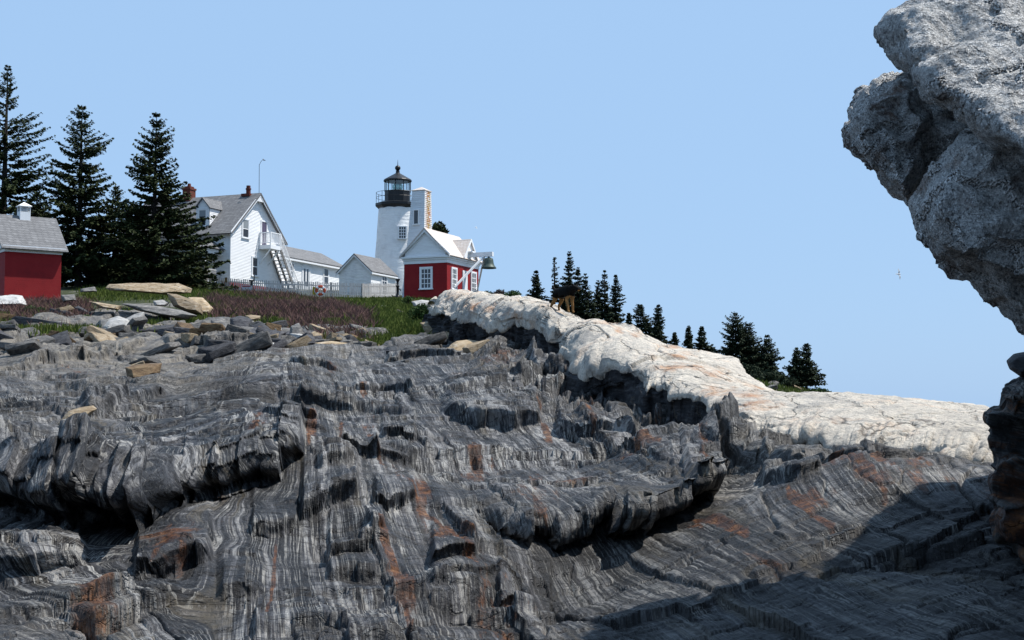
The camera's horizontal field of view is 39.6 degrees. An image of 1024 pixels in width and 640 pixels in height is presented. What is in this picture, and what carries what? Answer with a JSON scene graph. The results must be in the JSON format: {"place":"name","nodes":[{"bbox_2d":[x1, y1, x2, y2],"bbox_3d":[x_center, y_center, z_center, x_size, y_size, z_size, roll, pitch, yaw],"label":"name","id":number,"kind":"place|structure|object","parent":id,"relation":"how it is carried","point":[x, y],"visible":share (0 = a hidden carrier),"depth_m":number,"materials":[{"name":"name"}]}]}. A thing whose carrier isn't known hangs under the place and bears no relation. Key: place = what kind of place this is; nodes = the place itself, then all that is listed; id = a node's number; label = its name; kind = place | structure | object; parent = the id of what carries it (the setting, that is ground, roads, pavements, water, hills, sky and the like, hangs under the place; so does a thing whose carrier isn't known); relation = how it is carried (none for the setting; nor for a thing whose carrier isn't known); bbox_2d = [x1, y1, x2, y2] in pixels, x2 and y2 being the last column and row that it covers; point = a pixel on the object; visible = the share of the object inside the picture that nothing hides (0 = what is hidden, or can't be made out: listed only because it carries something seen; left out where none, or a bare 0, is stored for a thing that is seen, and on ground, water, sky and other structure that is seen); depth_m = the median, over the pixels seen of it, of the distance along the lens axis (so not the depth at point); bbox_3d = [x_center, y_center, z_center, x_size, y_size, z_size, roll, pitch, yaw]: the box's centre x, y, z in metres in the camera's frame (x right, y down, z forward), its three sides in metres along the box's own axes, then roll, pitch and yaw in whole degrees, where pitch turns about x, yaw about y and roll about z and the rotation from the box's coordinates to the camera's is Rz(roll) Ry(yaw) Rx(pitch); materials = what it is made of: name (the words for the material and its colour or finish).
{"place":"outdoors","nodes":[
{"label":"outdoors","id":0,"kind":"place"},
{"bbox_2d":[0,285,810,392],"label":"ground","id":1,"kind":"structure","parent":0,"point":[65,290],"depth_m":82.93,"materials":[{"name":"green plant"}]},
{"bbox_2d":[0,202,68,299],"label":"red shed","id":2,"kind":"structure","parent":1,"relation":"on","point":[33,250],"depth_m":81.57,"materials":[{"name":"paint"}]},
{"bbox_2d":[0,65,96,286],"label":"spruce tree","id":3,"kind":"object","parent":1,"relation":"on","point":[11,186],"visible":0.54,"depth_m":104.83,"materials":[{"name":"green plant"}]},
{"bbox_2d":[27,184,71,286],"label":"spruce tree","id":4,"kind":"object","parent":1,"relation":"on","point":[39,201],"visible":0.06,"depth_m":110.56,"materials":[{"name":"green plant"}]},
{"bbox_2d":[80,287,96,291],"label":"boulder","id":5,"kind":"object","parent":1,"relation":"on","point":[90,289],"visible":1,"depth_m":75.87,"materials":[{"name":"grey stone"}]},
{"bbox_2d":[35,104,148,287],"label":"spruce tree","id":6,"kind":"object","parent":1,"relation":"on","point":[84,195],"visible":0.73,"depth_m":103.23,"materials":[{"name":"green plant"}]},
{"bbox_2d":[72,185,160,286],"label":"spruce tree","id":7,"kind":"object","parent":1,"relation":"on","point":[117,194],"visible":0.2,"depth_m":106.29,"materials":[{"name":"green plant"}]},
{"bbox_2d":[106,283,191,294],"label":"boulder","id":8,"kind":"object","parent":1,"relation":"on","point":[165,289],"visible":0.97,"depth_m":69.89,"materials":[{"name":"beige stone"}]},
{"bbox_2d":[105,112,238,289],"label":"spruce tree","id":9,"kind":"object","parent":1,"relation":"on","point":[173,266],"visible":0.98,"depth_m":100.17,"materials":[{"name":"green plant"}]},
{"bbox_2d":[0,287,382,339],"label":"brush","id":10,"kind":"object","parent":1,"relation":"on","point":[328,304],"visible":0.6,"depth_m":64.73,"materials":[{"name":"plant"}]},
{"bbox_2d":[117,159,341,289],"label":"keepers house","id":11,"kind":"structure","parent":1,"relation":"on","point":[248,228],"depth_m":114.12,"materials":[{"name":"white paint"}]},
{"bbox_2d":[241,218,249,239],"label":"window","id":12,"kind":"structure","parent":11,"relation":"in","point":[246,222],"depth_m":112.59,"materials":[{"name":"white paint"}]},
{"bbox_2d":[251,256,258,276],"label":"window","id":13,"kind":"structure","parent":11,"relation":"in","point":[255,260],"depth_m":113.68,"materials":[{"name":"white paint"}]},
{"bbox_2d":[209,278,396,297],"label":"picket fence","id":14,"kind":"object","parent":1,"relation":"on","point":[359,293],"visible":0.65,"depth_m":105.51,"materials":[{"name":"grey wood"}]},
{"bbox_2d":[314,284,326,295],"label":"lifebuoy","id":15,"kind":"object","parent":14,"relation":"hanging from","point":[317,287],"visible":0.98,"depth_m":104.75,"materials":[{"name":"white plastic"}]},
{"bbox_2d":[335,253,397,295],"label":"work room","id":16,"kind":"object","parent":1,"relation":"on","point":[356,269],"visible":0.48,"depth_m":113.27,"materials":[{"name":"white wood"}]},
{"bbox_2d":[375,163,411,294],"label":"lighthouse","id":17,"kind":"object","parent":1,"relation":"on","point":[393,207],"visible":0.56,"depth_m":118.26,"materials":[{"name":"white"}]},
{"bbox_2d":[398,226,406,238],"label":"window","id":18,"kind":"structure","parent":17,"relation":"in","point":[401,229],"depth_m":117.89,"materials":[{"name":"white paint"}]},
{"bbox_2d":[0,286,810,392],"bbox_3d":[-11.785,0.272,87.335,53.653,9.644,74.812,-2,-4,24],"label":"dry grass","id":19,"kind":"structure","parent":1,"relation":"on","point":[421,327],"depth_m":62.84,"materials":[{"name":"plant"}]},
{"bbox_2d":[402,187,431,297],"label":"weight tower","id":20,"kind":"structure","parent":1,"relation":"on","point":[420,218],"depth_m":104.46,"materials":[{"name":"white wood"}]},
{"bbox_2d":[412,209,419,224],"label":"window","id":21,"kind":"structure","parent":20,"relation":"in","point":[415,211],"depth_m":104.34,"materials":[{"name":"glass"}]},
{"bbox_2d":[407,303,428,319],"bbox_3d":[-3.863,-0.113,60.160,1.207,1.240,1.162,0,-4,0],"label":"shrub","id":22,"kind":"object","parent":1,"relation":"on","point":[419,311],"visible":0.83,"depth_m":59.95,"materials":[{"name":"green plant"}]},
{"bbox_2d":[432,221,449,233],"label":"pine tree","id":23,"kind":"object","parent":1,"relation":"on","point":[437,226],"visible":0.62,"depth_m":118.52,"materials":[{"name":"plant"}]},
{"bbox_2d":[399,228,495,297],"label":"bell house","id":24,"kind":"structure","parent":1,"relation":"on","point":[436,263],"depth_m":101.44,"materials":[{"name":"red paint"}]},
{"bbox_2d":[418,266,432,289],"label":"window","id":25,"kind":"structure","parent":24,"relation":"in","point":[425,273],"depth_m":101.01,"materials":[{"name":"white paint"}]},
{"bbox_2d":[450,267,457,289],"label":"window","id":26,"kind":"structure","parent":24,"relation":"in","point":[454,271],"depth_m":101.39,"materials":[{"name":"white paint"}]},
{"bbox_2d":[470,271,476,291],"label":"window","id":27,"kind":"structure","parent":24,"relation":"in","point":[473,283],"depth_m":104.48,"materials":[{"name":"white paint"}]},
{"bbox_2d":[526,270,547,300],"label":"spruce","id":28,"kind":"object","parent":1,"relation":"on","point":[536,291],"visible":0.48,"depth_m":112.26,"materials":[{"name":"green plant"}]},
{"bbox_2d":[546,257,564,308],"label":"spruce","id":29,"kind":"object","parent":1,"relation":"on","point":[556,286],"visible":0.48,"depth_m":112.37,"materials":[{"name":"green plant"}]},
{"bbox_2d":[559,251,582,310],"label":"spruce","id":30,"kind":"object","parent":1,"relation":"on","point":[569,263],"visible":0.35,"depth_m":112.40,"materials":[{"name":"green plant"}]},
{"bbox_2d":[565,267,584,315],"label":"spruce","id":31,"kind":"object","parent":1,"relation":"on","point":[577,273],"visible":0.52,"depth_m":110.21,"materials":[{"name":"green plant"}]},
{"bbox_2d":[575,273,600,319],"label":"spruce","id":32,"kind":"object","parent":1,"relation":"on","point":[588,305],"visible":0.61,"depth_m":109.13,"materials":[{"name":"green plant"}]},
{"bbox_2d":[592,280,606,319],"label":"spruce","id":33,"kind":"object","parent":1,"relation":"on","point":[598,296],"visible":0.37,"depth_m":110.12,"materials":[{"name":"green plant"}]},
{"bbox_2d":[596,270,610,319],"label":"spruce","id":34,"kind":"object","parent":1,"relation":"on","point":[604,300],"visible":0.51,"depth_m":110.27,"materials":[{"name":"green plant"}]},
{"bbox_2d":[604,275,627,323],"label":"spruce","id":35,"kind":"object","parent":1,"relation":"on","point":[613,315],"visible":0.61,"depth_m":108.17,"materials":[{"name":"green plant"}]},
{"bbox_2d":[631,304,652,334],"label":"spruce","id":36,"kind":"object","parent":1,"relation":"on","point":[639,310],"visible":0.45,"depth_m":108.00,"materials":[{"name":"green plant"}]},
{"bbox_2d":[645,304,672,344],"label":"spruce","id":37,"kind":"object","parent":1,"relation":"on","point":[657,328],"visible":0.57,"depth_m":107.14,"materials":[{"name":"green plant"}]},
{"bbox_2d":[668,332,679,345],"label":"spruce","id":38,"kind":"object","parent":1,"relation":"on","point":[675,340],"visible":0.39,"depth_m":107.06,"materials":[{"name":"green plant"}]},
{"bbox_2d":[682,325,693,348],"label":"spruce","id":39,"kind":"object","parent":1,"relation":"on","point":[688,343],"visible":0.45,"depth_m":106.03,"materials":[{"name":"green plant"}]},
{"bbox_2d":[693,326,715,352],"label":"spruce","id":40,"kind":"object","parent":1,"relation":"on","point":[702,344],"visible":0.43,"depth_m":104.87,"materials":[{"name":"green plant"}]},
{"bbox_2d":[709,312,758,365],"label":"spruce","id":41,"kind":"object","parent":1,"relation":"on","point":[734,339],"visible":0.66,"depth_m":103.46,"materials":[{"name":"green plant"}]},
{"bbox_2d":[742,362,764,374],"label":"bush","id":42,"kind":"object","parent":1,"relation":"on","point":[749,369],"visible":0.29,"depth_m":99.67,"materials":[{"name":"green plant"}]},
{"bbox_2d":[733,322,778,369],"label":"spruce","id":43,"kind":"object","parent":1,"relation":"on","point":[749,329],"visible":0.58,"depth_m":103.34,"materials":[{"name":"green plant"}]},
{"bbox_2d":[749,368,785,380],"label":"bush","id":44,"kind":"object","parent":1,"relation":"on","point":[775,375],"visible":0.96,"depth_m":98.65,"materials":[{"name":"green plant"}]},
{"bbox_2d":[750,334,786,381],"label":"spruce","id":45,"kind":"object","parent":1,"relation":"on","point":[765,348],"visible":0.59,"depth_m":102.82,"materials":[{"name":"green plant"}]},
{"bbox_2d":[777,377,799,386],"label":"bush","id":46,"kind":"object","parent":1,"relation":"on","point":[786,381],"visible":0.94,"depth_m":98.56,"materials":[{"name":"green plant"}]},
{"bbox_2d":[782,347,809,386],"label":"spruce","id":47,"kind":"object","parent":1,"relation":"on","point":[794,371],"visible":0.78,"depth_m":101.69,"materials":[{"name":"green plant"}]},
{"bbox_2d":[795,343,827,389],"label":"spruce","id":48,"kind":"object","parent":1,"relation":"on","point":[814,378],"visible":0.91,"depth_m":101.70,"materials":[{"name":"green plant"}]},
{"bbox_2d":[808,387,831,391],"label":"bush","id":49,"kind":"object","parent":1,"relation":"on","point":[815,389],"visible":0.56,"depth_m":97.64,"materials":[{"name":"green plant"}]},
{"bbox_2d":[0,308,1023,639],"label":"rock ledge","id":50,"kind":"object","parent":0,"point":[498,488],"visible":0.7,"depth_m":14.02,"materials":[{"name":"stone"}]},
{"bbox_2d":[0,330,13,339],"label":"rubble stone","id":51,"kind":"object","parent":50,"relation":"on","point":[3,335],"visible":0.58,"depth_m":47.02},
{"bbox_2d":[0,324,20,331],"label":"rubble stone","id":52,"kind":"object","parent":50,"relation":"on","point":[8,326],"visible":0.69,"depth_m":47.55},
{"bbox_2d":[0,295,26,305],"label":"boulder","id":53,"kind":"object","parent":50,"relation":"on","point":[15,299],"visible":0.77,"depth_m":65.83,"materials":[{"name":"white stone"}]},
{"bbox_2d":[4,339,44,355],"bbox_3d":[-12.757,0.849,37.333,0.949,0.208,0.933,-13,-30,3],"label":"rubble stone","id":54,"kind":"object","parent":50,"relation":"on","point":[22,347],"visible":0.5,"depth_m":37.00,"materials":[{"name":"stone"}]},
{"bbox_2d":[21,327,44,337],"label":"rubble stone","id":55,"kind":"object","parent":50,"relation":"on","point":[31,329],"visible":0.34,"depth_m":50.79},
{"bbox_2d":[24,335,54,343],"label":"rubble stone","id":56,"kind":"object","parent":50,"relation":"on","point":[47,339],"visible":0.56,"depth_m":46.63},
{"bbox_2d":[11,316,68,324],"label":"rubble stone","id":57,"kind":"object","parent":50,"relation":"on","point":[23,320],"visible":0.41,"depth_m":53.68,"materials":[{"name":"stone"}]},
{"bbox_2d":[51,330,71,344],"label":"rubble stone","id":58,"kind":"object","parent":50,"relation":"on","point":[63,337],"visible":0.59,"depth_m":46.87,"materials":[{"name":"stone"}]},
{"bbox_2d":[61,294,75,301],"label":"boulder","id":59,"kind":"object","parent":50,"relation":"on","point":[70,297],"visible":0.94,"depth_m":67.98,"materials":[{"name":"grey stone"}]},
{"bbox_2d":[58,406,96,424],"bbox_3d":[-7.057,1.585,23.049,0.606,0.397,0.897,1,-4,-12],"label":"stone","id":60,"kind":"object","parent":50,"relation":"on","point":[89,410],"visible":0.5,"depth_m":22.87,"materials":[{"name":"stone"}]},
{"bbox_2d":[85,325,116,336],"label":"rubble stone","id":61,"kind":"object","parent":50,"relation":"on","point":[89,328],"visible":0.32,"depth_m":48.57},
{"bbox_2d":[89,332,115,341],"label":"rubble stone","id":62,"kind":"object","parent":50,"relation":"on","point":[96,337],"visible":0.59,"depth_m":43.10,"materials":[{"name":"stone"}]},
{"bbox_2d":[89,301,121,309],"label":"boulder","id":63,"kind":"object","parent":50,"relation":"on","point":[107,306],"visible":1,"depth_m":59.87,"materials":[{"name":"beige stone"}]},
{"bbox_2d":[103,316,128,328],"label":"boulder","id":64,"kind":"object","parent":50,"relation":"on","point":[114,321],"visible":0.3,"depth_m":53.84,"materials":[{"name":"white stone"}]},
{"bbox_2d":[105,325,132,335],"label":"rubble stone","id":65,"kind":"object","parent":50,"relation":"on","point":[121,329],"visible":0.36,"depth_m":50.82,"materials":[{"name":"stone"}]},
{"bbox_2d":[118,332,136,336],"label":"rubble stone","id":66,"kind":"object","parent":50,"relation":"on","point":[131,334],"visible":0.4,"depth_m":48.06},
{"bbox_2d":[127,316,147,324],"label":"rubble stone","id":67,"kind":"object","parent":50,"relation":"on","point":[142,320],"visible":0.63,"depth_m":53.53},
{"bbox_2d":[125,363,161,377],"bbox_3d":[-7.819,1.130,30.168,0.728,0.433,1.093,2,-4,-22],"label":"stone","id":68,"kind":"object","parent":50,"relation":"on","point":[138,370],"visible":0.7,"depth_m":29.84,"materials":[{"name":"stone"}]},
{"bbox_2d":[128,357,161,364],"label":"rubble stone","id":69,"kind":"object","parent":50,"relation":"on","point":[147,360],"visible":0.37,"depth_m":37.87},
{"bbox_2d":[136,324,174,332],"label":"rubble stone","id":70,"kind":"object","parent":50,"relation":"on","point":[150,329],"visible":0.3,"depth_m":53.74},
{"bbox_2d":[122,303,196,318],"bbox_3d":[-14.864,-0.369,59.465,3.463,0.734,1.933,-1,-4,12],"label":"boulder","id":71,"kind":"object","parent":50,"relation":"on","point":[168,312],"visible":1,"depth_m":58.73,"materials":[{"name":"grey stone"}]},
{"bbox_2d":[139,342,181,355],"bbox_3d":[-10.202,0.920,40.929,1.203,0.216,0.754,-25,-6,12],"label":"rubble stone","id":72,"kind":"object","parent":50,"relation":"on","point":[168,346],"visible":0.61,"depth_m":40.60,"materials":[{"name":"stone"}]},
{"bbox_2d":[153,300,168,305],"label":"stone","id":73,"kind":"object","parent":50,"relation":"on","point":[161,303],"visible":0.99,"depth_m":61.93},
{"bbox_2d":[173,327,190,332],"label":"rubble stone","id":74,"kind":"object","parent":50,"relation":"on","point":[180,330],"visible":0.29,"depth_m":44.44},
{"bbox_2d":[173,322,193,327],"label":"rubble stone","id":75,"kind":"object","parent":50,"relation":"on","point":[183,325],"visible":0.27,"depth_m":45.21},
{"bbox_2d":[167,293,202,314],"bbox_3d":[-14.413,-0.715,62.445,1.829,1.008,2.309,0,-4,0],"label":"boulder","id":76,"kind":"object","parent":50,"relation":"on","point":[185,304],"visible":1,"depth_m":61.74,"materials":[{"name":"beige stone"}]},
{"bbox_2d":[181,333,199,342],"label":"rubble stone","id":77,"kind":"object","parent":50,"relation":"on","point":[187,337],"visible":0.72,"depth_m":42.27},
{"bbox_2d":[185,353,205,362],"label":"rubble stone","id":78,"kind":"object","parent":50,"relation":"on","point":[196,358],"visible":0.79,"depth_m":40.54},
{"bbox_2d":[190,335,203,345],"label":"rubble stone","id":79,"kind":"object","parent":50,"relation":"on","point":[197,340],"visible":0.88,"depth_m":41.77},
{"bbox_2d":[188,297,213,313],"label":"boulder","id":80,"kind":"object","parent":50,"relation":"on","point":[205,304],"visible":0.47,"depth_m":62.95,"materials":[{"name":"beige stone"}]},
{"bbox_2d":[197,323,224,332],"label":"rubble stone","id":81,"kind":"object","parent":50,"relation":"on","point":[206,327],"visible":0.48,"depth_m":42.57,"materials":[{"name":"stone"}]},
{"bbox_2d":[205,339,228,345],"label":"rubble stone","id":82,"kind":"object","parent":50,"relation":"on","point":[210,342],"visible":0.42,"depth_m":41.00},
{"bbox_2d":[198,340,236,353],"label":"rubble stone","id":83,"kind":"object","parent":50,"relation":"on","point":[204,349],"visible":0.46,"depth_m":40.86,"materials":[{"name":"stone"}]},
{"bbox_2d":[203,343,235,362],"bbox_3d":[-8.360,0.988,40.621,0.851,0.350,0.856,-21,-7,-30],"label":"rubble stone","id":84,"kind":"object","parent":50,"relation":"on","point":[223,351],"visible":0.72,"depth_m":40.28,"materials":[{"name":"stone"}]},
{"bbox_2d":[211,317,229,327],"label":"boulder","id":85,"kind":"object","parent":50,"relation":"on","point":[223,321],"visible":0.34,"depth_m":47.00,"materials":[{"name":"grey stone"}]},
{"bbox_2d":[225,324,249,334],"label":"rubble stone","id":86,"kind":"object","parent":50,"relation":"on","point":[232,328],"visible":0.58,"depth_m":42.60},
{"bbox_2d":[230,316,251,326],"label":"boulder","id":87,"kind":"object","parent":50,"relation":"on","point":[241,321],"visible":0.49,"depth_m":47.87,"materials":[{"name":"stone"}]},
{"bbox_2d":[229,331,272,354],"bbox_3d":[-7.568,0.785,40.969,1.342,0.444,0.926,-24,-5,-7],"label":"rubble stone","id":88,"kind":"object","parent":50,"relation":"on","point":[263,340],"visible":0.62,"depth_m":40.58,"materials":[{"name":"stone"}]},
{"bbox_2d":[249,327,286,334],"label":"rubble stone","id":89,"kind":"object","parent":50,"relation":"on","point":[253,330],"visible":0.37,"depth_m":45.22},
{"bbox_2d":[265,322,281,330],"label":"rubble stone","id":90,"kind":"object","parent":50,"relation":"on","point":[272,326],"visible":0.32,"depth_m":46.70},
{"bbox_2d":[265,338,287,349],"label":"rubble stone","id":91,"kind":"object","parent":50,"relation":"on","point":[282,343],"visible":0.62,"depth_m":41.14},
{"bbox_2d":[272,320,287,327],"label":"rubble stone","id":92,"kind":"object","parent":50,"relation":"on","point":[282,323],"visible":0.4,"depth_m":49.49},
{"bbox_2d":[289,323,302,333],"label":"stone","id":93,"kind":"object","parent":50,"relation":"on","point":[297,328],"visible":0.59,"depth_m":44.93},
{"bbox_2d":[286,335,311,347],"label":"rubble stone","id":94,"kind":"object","parent":50,"relation":"on","point":[302,341],"visible":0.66,"depth_m":41.12,"materials":[{"name":"stone"}]},
{"bbox_2d":[353,341,371,346],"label":"rubble stone","id":95,"kind":"object","parent":50,"relation":"on","point":[367,343],"visible":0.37,"depth_m":41.23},
{"bbox_2d":[420,322,432,333],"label":"boulder","id":96,"kind":"object","parent":50,"relation":"on","point":[426,326],"visible":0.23,"depth_m":45.94,"materials":[{"name":"beige stone"}]},
{"bbox_2d":[414,331,446,344],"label":"rubble stone","id":97,"kind":"object","parent":50,"relation":"on","point":[440,338],"visible":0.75,"depth_m":39.96,"materials":[{"name":"stone"}]},
{"bbox_2d":[448,339,477,350],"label":"boulder","id":98,"kind":"object","parent":50,"relation":"on","point":[459,345],"visible":0.28,"depth_m":38.88,"materials":[{"name":"beige stone"}]},
{"bbox_2d":[462,339,489,353],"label":"rubble stone","id":99,"kind":"object","parent":50,"relation":"on","point":[472,348],"visible":0.87,"depth_m":34.33,"materials":[{"name":"stone"}]},
{"bbox_2d":[504,290,520,296],"bbox_3d":[0.042,-0.775,60.203,0.825,1.026,0.909,0,-4,0],"label":"shrub","id":100,"kind":"object","parent":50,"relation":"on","point":[512,293],"visible":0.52,"depth_m":60.04,"materials":[{"name":"green plant"}]},
{"bbox_2d":[841,0,1023,334],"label":"overhanging boulder","id":101,"kind":"object","parent":50,"relation":"on","point":[932,134],"visible":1,"depth_m":9.67,"materials":[{"name":"grey stone"}]},
{"bbox_2d":[982,376,1023,564],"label":"rock stack","id":102,"kind":"object","parent":50,"relation":"on","point":[1003,420],"visible":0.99,"depth_m":11.29,"materials":[{"name":"stone"}]},
{"bbox_2d":[1007,352,1023,376],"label":"stone","id":103,"kind":"object","parent":102,"relation":"on","point":[1015,362],"visible":1,"depth_m":12.29,"materials":[{"name":"stone"}]},
{"bbox_2d":[0,0,1023,407],"label":"sky","id":104,"kind":"structure","parent":0,"point":[691,153],"materials":[{"name":"blue"}]},
{"bbox_2d":[422,289,993,462],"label":"granite ridge","id":105,"kind":"structure","parent":0,"point":[630,365],"depth_m":24.24,"materials":[{"name":"stone"}]},
{"bbox_2d":[550,284,580,312],"bbox_3d":[1.334,-0.523,34.766,0.310,0.732,1.103,3,-5,-38],"label":"dog","id":106,"kind":"object","parent":105,"relation":"on","point":[566,292],"visible":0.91,"depth_m":34.68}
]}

